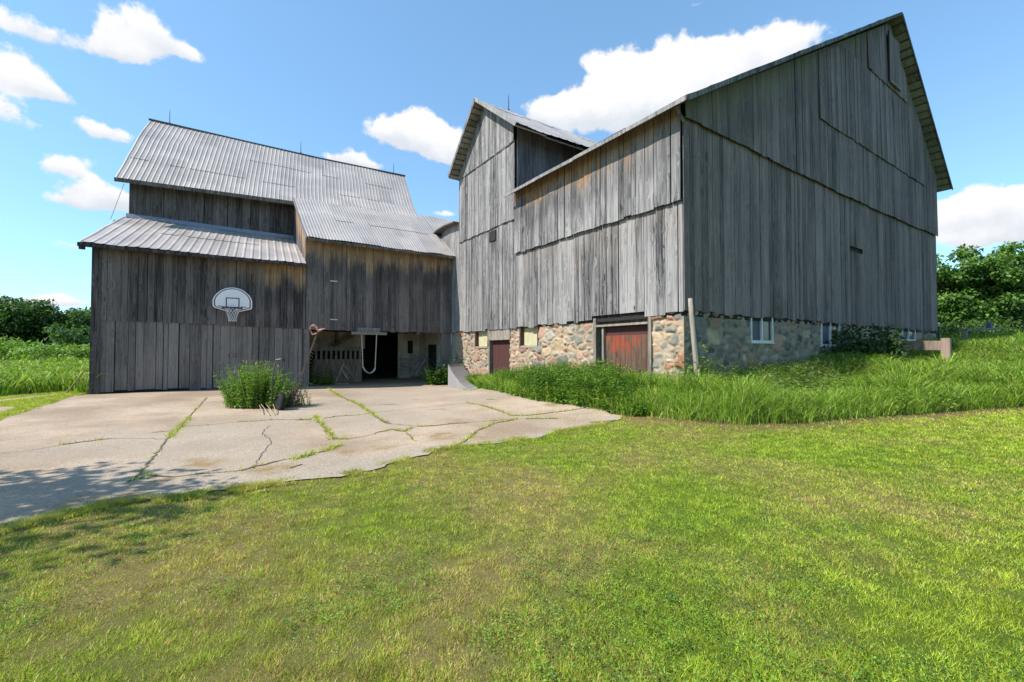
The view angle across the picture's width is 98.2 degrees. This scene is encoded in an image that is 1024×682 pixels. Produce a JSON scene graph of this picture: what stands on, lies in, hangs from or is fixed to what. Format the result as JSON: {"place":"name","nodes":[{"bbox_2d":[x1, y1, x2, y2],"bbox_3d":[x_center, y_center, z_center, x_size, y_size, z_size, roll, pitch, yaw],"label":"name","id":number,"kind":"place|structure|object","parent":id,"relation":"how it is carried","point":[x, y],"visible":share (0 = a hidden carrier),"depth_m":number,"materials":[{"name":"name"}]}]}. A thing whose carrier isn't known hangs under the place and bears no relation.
{"place":"outdoors","nodes":[
{"label":"outdoors","id":0,"kind":"place"},
{"bbox_2d":[0,406,13,411],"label":"path","id":1,"kind":"structure","parent":0,"point":[3,408],"depth_m":9.60,"materials":[{"name":"concrete"}]},
{"bbox_2d":[0,394,54,400],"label":"path","id":2,"kind":"structure","parent":0,"point":[27,397],"depth_m":11.42,"materials":[{"name":"concrete"}]},
{"bbox_2d":[0,356,106,395],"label":"tall grass","id":3,"kind":"structure","parent":0,"point":[23,376],"depth_m":13.08,"materials":[{"name":"green plant"}]},
{"bbox_2d":[0,372,1023,681],"bbox_3d":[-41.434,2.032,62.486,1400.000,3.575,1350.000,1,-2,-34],"label":"ground","id":4,"kind":"structure","parent":0,"point":[118,660],"depth_m":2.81,"materials":[{"name":"green plant"}]},
{"bbox_2d":[0,335,29,357],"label":"bramble bush","id":5,"kind":"object","parent":4,"relation":"on","point":[5,338],"visible":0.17,"depth_m":27.47,"materials":[{"name":"green plant"}]},
{"bbox_2d":[0,338,66,361],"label":"bramble bush","id":6,"kind":"object","parent":4,"relation":"on","point":[4,349],"visible":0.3,"depth_m":24.66,"materials":[{"name":"green plant"}]},
{"bbox_2d":[0,295,73,348],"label":"tree","id":7,"kind":"object","parent":4,"relation":"on","point":[13,312],"visible":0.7,"depth_m":42.51,"materials":[{"name":"green plant"}]},
{"bbox_2d":[0,390,85,419],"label":"verge grass","id":8,"kind":"structure","parent":4,"relation":"on","point":[30,403],"depth_m":10.77,"materials":[{"name":"green plant"}]},
{"bbox_2d":[6,343,89,361],"bbox_3d":[-24.849,0.877,24.117,3.952,1.526,4.240,1,-2,-34],"label":"bramble bush","id":9,"kind":"object","parent":4,"relation":"on","point":[38,352],"visible":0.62,"depth_m":23.35,"materials":[{"name":"green plant"}]},
{"bbox_2d":[10,307,90,345],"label":"tree","id":10,"kind":"object","parent":4,"relation":"on","point":[77,319],"visible":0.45,"depth_m":44.56,"materials":[{"name":"green plant"}]},
{"bbox_2d":[41,322,89,346],"bbox_3d":[-29.584,0.133,29.948,3.303,2.778,2.941,1,-2,-34],"label":"bush","id":11,"kind":"object","parent":4,"relation":"on","point":[65,334],"visible":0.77,"depth_m":29.46,"materials":[{"name":"green plant"}]},
{"bbox_2d":[48,343,89,358],"bbox_3d":[-24.227,0.827,24.959,3.306,1.615,2.983,1,-2,-34],"label":"bramble bush","id":12,"kind":"object","parent":4,"relation":"on","point":[86,351],"visible":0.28,"depth_m":24.12,"materials":[{"name":"green plant"}]},
{"bbox_2d":[66,369,85,392],"bbox_3d":[-12.168,1.136,12.354,0.692,0.709,0.044,0,-1,12],"label":"wooden pole","id":13,"kind":"object","parent":4,"relation":"on","point":[68,390],"visible":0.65,"depth_m":12.34,"materials":[{"name":"grey wood"}]},
{"bbox_2d":[62,306,90,346],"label":"tree","id":14,"kind":"object","parent":4,"relation":"on","point":[71,308],"visible":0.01,"depth_m":48.48,"materials":[{"name":"green plant"}]},
{"bbox_2d":[77,112,458,393],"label":"cattle barn","id":15,"kind":"structure","parent":4,"relation":"on","point":[294,246],"depth_m":15.99,"materials":[{"name":"grey wood"}]},
{"bbox_2d":[100,319,301,391],"bbox_3d":[-9.464,0.478,13.952,5.186,2.126,0.079,1,-2,-34],"label":"board door","id":16,"kind":"structure","parent":15,"relation":"in","point":[242,341],"depth_m":13.62,"materials":[{"name":"grey wood"}]},
{"bbox_2d":[212,287,251,321],"bbox_3d":[-8.800,-1.163,13.977,1.072,1.109,0.577,1,-2,-34],"label":"basketball hoop","id":17,"kind":"object","parent":15,"relation":"attached to","point":[232,300],"visible":1,"depth_m":14.15,"materials":[{"name":"white plastic"}]},
{"bbox_2d":[351,328,386,372],"bbox_3d":[-5.336,0.354,16.459,1.285,1.676,0.400,1,-2,-34],"label":"chain hoist","id":18,"kind":"object","parent":15,"relation":"hanging from","point":[368,331],"visible":1,"depth_m":16.37,"materials":[{"name":"grey metal"}]},
{"bbox_2d":[399,354,424,374],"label":"stall gate","id":19,"kind":"structure","parent":15,"relation":"attached to","point":[409,364],"depth_m":19.72,"materials":[{"name":"grey metal"}]},
{"bbox_2d":[0,377,621,524],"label":"concrete yard","id":20,"kind":"structure","parent":4,"relation":"on","point":[40,472],"depth_m":7.14,"materials":[{"name":"grey concrete"}]},
{"bbox_2d":[212,359,300,415],"bbox_3d":[-5.613,0.976,10.054,2.304,1.138,1.510,-1,-1,23],"label":"weed clump","id":21,"kind":"object","parent":20,"relation":"on","point":[258,395],"visible":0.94,"depth_m":10.02,"materials":[{"name":"green plant"}]},
{"bbox_2d":[282,379,313,406],"bbox_3d":[-5.058,1.233,10.439,0.794,0.666,0.477,1,-2,-42],"label":"weed tuft","id":22,"kind":"object","parent":20,"relation":"on","point":[296,401],"visible":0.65,"depth_m":10.39,"materials":[{"name":"beige plant"}]},
{"bbox_2d":[271,324,324,409],"bbox_3d":[-4.845,0.592,9.995,1.029,1.937,0.744,1,-2,-34],"label":"sickle mower","id":23,"kind":"object","parent":20,"relation":"on","point":[280,401],"visible":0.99,"depth_m":9.97,"materials":[{"name":"metal"}]},
{"bbox_2d":[309,356,335,385],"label":"shade weeds","id":24,"kind":"object","parent":20,"relation":"on","point":[319,381],"visible":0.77,"depth_m":16.40,"materials":[{"name":"green plant"}]},
{"bbox_2d":[54,388,594,482],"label":"joint grass","id":25,"kind":"structure","parent":20,"relation":"on","point":[316,417],"depth_m":7.60,"materials":[{"name":"green plant"}]},
{"bbox_2d":[313,346,361,381],"bbox_3d":[-7.168,0.962,18.296,1.920,1.515,0.150,1,-2,-34],"label":"gate","id":26,"kind":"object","parent":20,"relation":"on","point":[354,366],"visible":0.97,"depth_m":18.32,"materials":[{"name":"grey wood"}]},
{"bbox_2d":[333,363,353,383],"bbox_3d":[-6.503,1.253,17.200,0.561,0.824,0.926,0,-1,-4],"label":"trestle","id":27,"kind":"object","parent":20,"relation":"on","point":[346,369],"visible":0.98,"depth_m":16.87,"materials":[{"name":"grey wood"}]},
{"bbox_2d":[411,358,429,376],"bbox_3d":[-3.853,1.119,18.791,0.798,0.770,0.890,0,-1,-8],"label":"trestle","id":28,"kind":"object","parent":20,"relation":"on","point":[424,360],"visible":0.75,"depth_m":18.81,"materials":[{"name":"grey wood"}]},
{"bbox_2d":[0,414,625,534],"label":"edge grass","id":29,"kind":"structure","parent":4,"relation":"on","point":[65,513],"depth_m":4.25,"materials":[{"name":"green plant"}]},
{"bbox_2d":[420,349,466,384],"bbox_3d":[-2.538,1.018,17.315,2.008,1.503,1.936,1,-1,-28],"label":"creeper bush","id":30,"kind":"object","parent":4,"relation":"on","point":[433,377],"visible":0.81,"depth_m":17.17,"materials":[{"name":"green plant"}]},
{"bbox_2d":[448,363,476,389],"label":"skate ramp","id":31,"kind":"structure","parent":4,"relation":"on","point":[458,373],"depth_m":15.57,"materials":[{"name":"grey concrete"}]},
{"bbox_2d":[0,417,1023,681],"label":"clover patches","id":32,"kind":"object","parent":4,"relation":"on","point":[862,667],"visible":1,"depth_m":2.58,"materials":[{"name":"green plant"}]},
{"bbox_2d":[466,358,666,416],"bbox_3d":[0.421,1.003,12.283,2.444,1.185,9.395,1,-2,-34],"label":"weeds","id":33,"kind":"object","parent":4,"relation":"on","point":[597,379],"visible":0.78,"depth_m":9.81,"materials":[{"name":"green plant"}]},
{"bbox_2d":[433,12,952,382],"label":"barn","id":34,"kind":"structure","parent":4,"relation":"on","point":[779,209],"depth_m":12.54,"materials":[{"name":"grey wood"}]},
{"bbox_2d":[474,329,487,347],"bbox_3d":[-1.064,-0.104,16.528,0.200,0.734,1.082,1,-2,-34],"label":"window","id":35,"kind":"structure","parent":34,"relation":"in","point":[481,341],"depth_m":16.72,"materials":[{"name":"beige glass"}]},
{"bbox_2d":[493,340,509,373],"bbox_3d":[-0.324,0.786,15.490,0.030,1.640,1.258,1,-2,-34],"label":"door","id":36,"kind":"structure","parent":34,"relation":"in","point":[501,354],"depth_m":15.55,"materials":[{"name":"red wood"}]},
{"bbox_2d":[519,324,538,347],"bbox_3d":[0.599,-0.158,14.018,0.200,0.741,1.087,1,-2,-34],"label":"window","id":37,"kind":"structure","parent":34,"relation":"in","point":[527,336],"depth_m":14.16,"materials":[{"name":"beige glass"}]},
{"bbox_2d":[606,325,647,377],"bbox_3d":[2.809,0.491,10.722,0.058,1.710,1.423,1,-2,-34],"label":"door","id":38,"kind":"structure","parent":34,"relation":"in","point":[629,344],"depth_m":10.68,"materials":[{"name":"wood"}]},
{"bbox_2d":[749,317,774,343],"bbox_3d":[6.215,-0.302,11.063,1.114,0.729,0.120,1,-2,-34],"label":"window","id":39,"kind":"structure","parent":34,"relation":"in","point":[761,331],"depth_m":11.05,"materials":[{"name":"glass"}]},
{"bbox_2d":[820,323,840,346],"bbox_3d":[9.482,-0.221,13.227,1.328,0.790,0.120,1,-2,-34],"label":"window","id":40,"kind":"structure","parent":34,"relation":"in","point":[827,332],"depth_m":13.19,"materials":[{"name":"glass"}]},
{"bbox_2d":[888,30,901,91],"bbox_3d":[13.913,-10.163,16.111,1.137,1.840,0.060,1,-2,-34],"label":"hay door","id":41,"kind":"structure","parent":34,"relation":"in","point":[893,45],"depth_m":16.05,"materials":[{"name":"grey wood"}]},
{"bbox_2d":[901,329,915,340],"bbox_3d":[15.222,-0.259,17.033,1.549,0.532,0.120,1,-2,-34],"label":"window","id":42,"kind":"structure","parent":34,"relation":"in","point":[910,336],"depth_m":17.09,"materials":[{"name":"glass"}]},
{"bbox_2d":[688,298,699,379],"bbox_3d":[3.701,0.117,8.963,0.235,1.972,0.141,0,-1,-3],"label":"leaning post","id":43,"kind":"object","parent":4,"relation":"on","point":[694,339],"visible":0.74,"depth_m":8.95,"materials":[{"name":"grey wood"}]},
{"bbox_2d":[669,342,721,392],"bbox_3d":[3.702,0.558,9.011,0.948,1.307,1.530,-1,-2,34],"label":"burdock","id":44,"kind":"object","parent":4,"relation":"on","point":[699,367],"visible":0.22,"depth_m":8.98,"materials":[{"name":"green plant"}]},
{"bbox_2d":[699,349,894,391],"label":"wall weeds","id":45,"kind":"object","parent":4,"relation":"on","point":[818,371],"depth_m":9.95,"materials":[{"name":"green plant"}]},
{"bbox_2d":[609,329,1023,424],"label":"tall grass","id":46,"kind":"structure","parent":4,"relation":"on","point":[716,400],"depth_m":8.30,"materials":[{"name":"green plant"}]},
{"bbox_2d":[630,334,1023,393],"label":"seed heads","id":47,"kind":"object","parent":4,"relation":"on","point":[848,366],"visible":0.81,"depth_m":9.42,"materials":[{"name":"green plant"}]},
{"bbox_2d":[820,322,909,363],"bbox_3d":[10.064,0.283,13.021,2.400,1.673,2.570,-1,-1,23],"label":"elder shrub","id":48,"kind":"object","parent":4,"relation":"on","point":[860,345],"visible":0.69,"depth_m":12.54,"materials":[{"name":"green plant"}]},
{"bbox_2d":[903,338,951,361],"bbox_3d":[12.640,0.416,13.490,0.273,0.986,1.073,1,-2,-34],"label":"log rail","id":49,"kind":"object","parent":4,"relation":"on","point":[944,345],"visible":0.61,"depth_m":13.25,"materials":[{"name":"brown wood"}]},
{"bbox_2d":[938,326,940,338],"bbox_3d":[17.485,-0.036,18.116,0.095,1.122,0.118,-1,-2,34],"label":"vent pipe","id":50,"kind":"object","parent":4,"relation":"on","point":[939,332],"visible":0.67,"depth_m":18.11,"materials":[{"name":"grey metal"}]},
{"bbox_2d":[936,319,1002,338],"bbox_3d":[23.616,-0.424,23.395,3.470,1.444,3.109,1,-2,-34],"label":"thicket","id":51,"kind":"object","parent":4,"relation":"on","point":[946,327],"visible":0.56,"depth_m":22.93,"materials":[{"name":"green plant"}]},
{"bbox_2d":[936,243,1023,331],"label":"leafy tree","id":52,"kind":"object","parent":4,"relation":"on","point":[963,300],"visible":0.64,"depth_m":25.20,"materials":[{"name":"green plant"}]},
{"bbox_2d":[957,327,1002,338],"bbox_3d":[22.233,-0.099,20.911,5.843,1.210,0.440,1,-2,-32],"label":"plank rail","id":53,"kind":"object","parent":4,"relation":"on","point":[965,333],"visible":0.55,"depth_m":19.59,"materials":[{"name":"grey wood"}]},
{"bbox_2d":[985,322,992,327],"bbox_3d":[23.233,-0.749,21.599,0.247,0.344,0.260,1,-2,-34],"label":"bucket","id":54,"kind":"object","parent":53,"relation":"on","point":[988,324],"visible":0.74,"depth_m":21.53,"materials":[{"name":"blue plastic"}]},
{"bbox_2d":[954,315,1022,333],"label":"thicket","id":55,"kind":"object","parent":4,"relation":"on","point":[993,321],"visible":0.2,"depth_m":23.70,"materials":[{"name":"green plant"}]},
{"bbox_2d":[955,240,1023,316],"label":"leafy tree","id":56,"kind":"object","parent":4,"relation":"on","point":[1008,253],"visible":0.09,"depth_m":27.03,"materials":[{"name":"green plant"}]},
{"bbox_2d":[995,312,1023,330],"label":"thicket","id":57,"kind":"object","parent":4,"relation":"on","point":[1020,320],"visible":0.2,"depth_m":24.62,"materials":[{"name":"green plant"}]},
{"bbox_2d":[0,0,1023,333],"label":"sky","id":58,"kind":"structure","parent":0,"point":[376,84],"materials":[{"name":"blue"}]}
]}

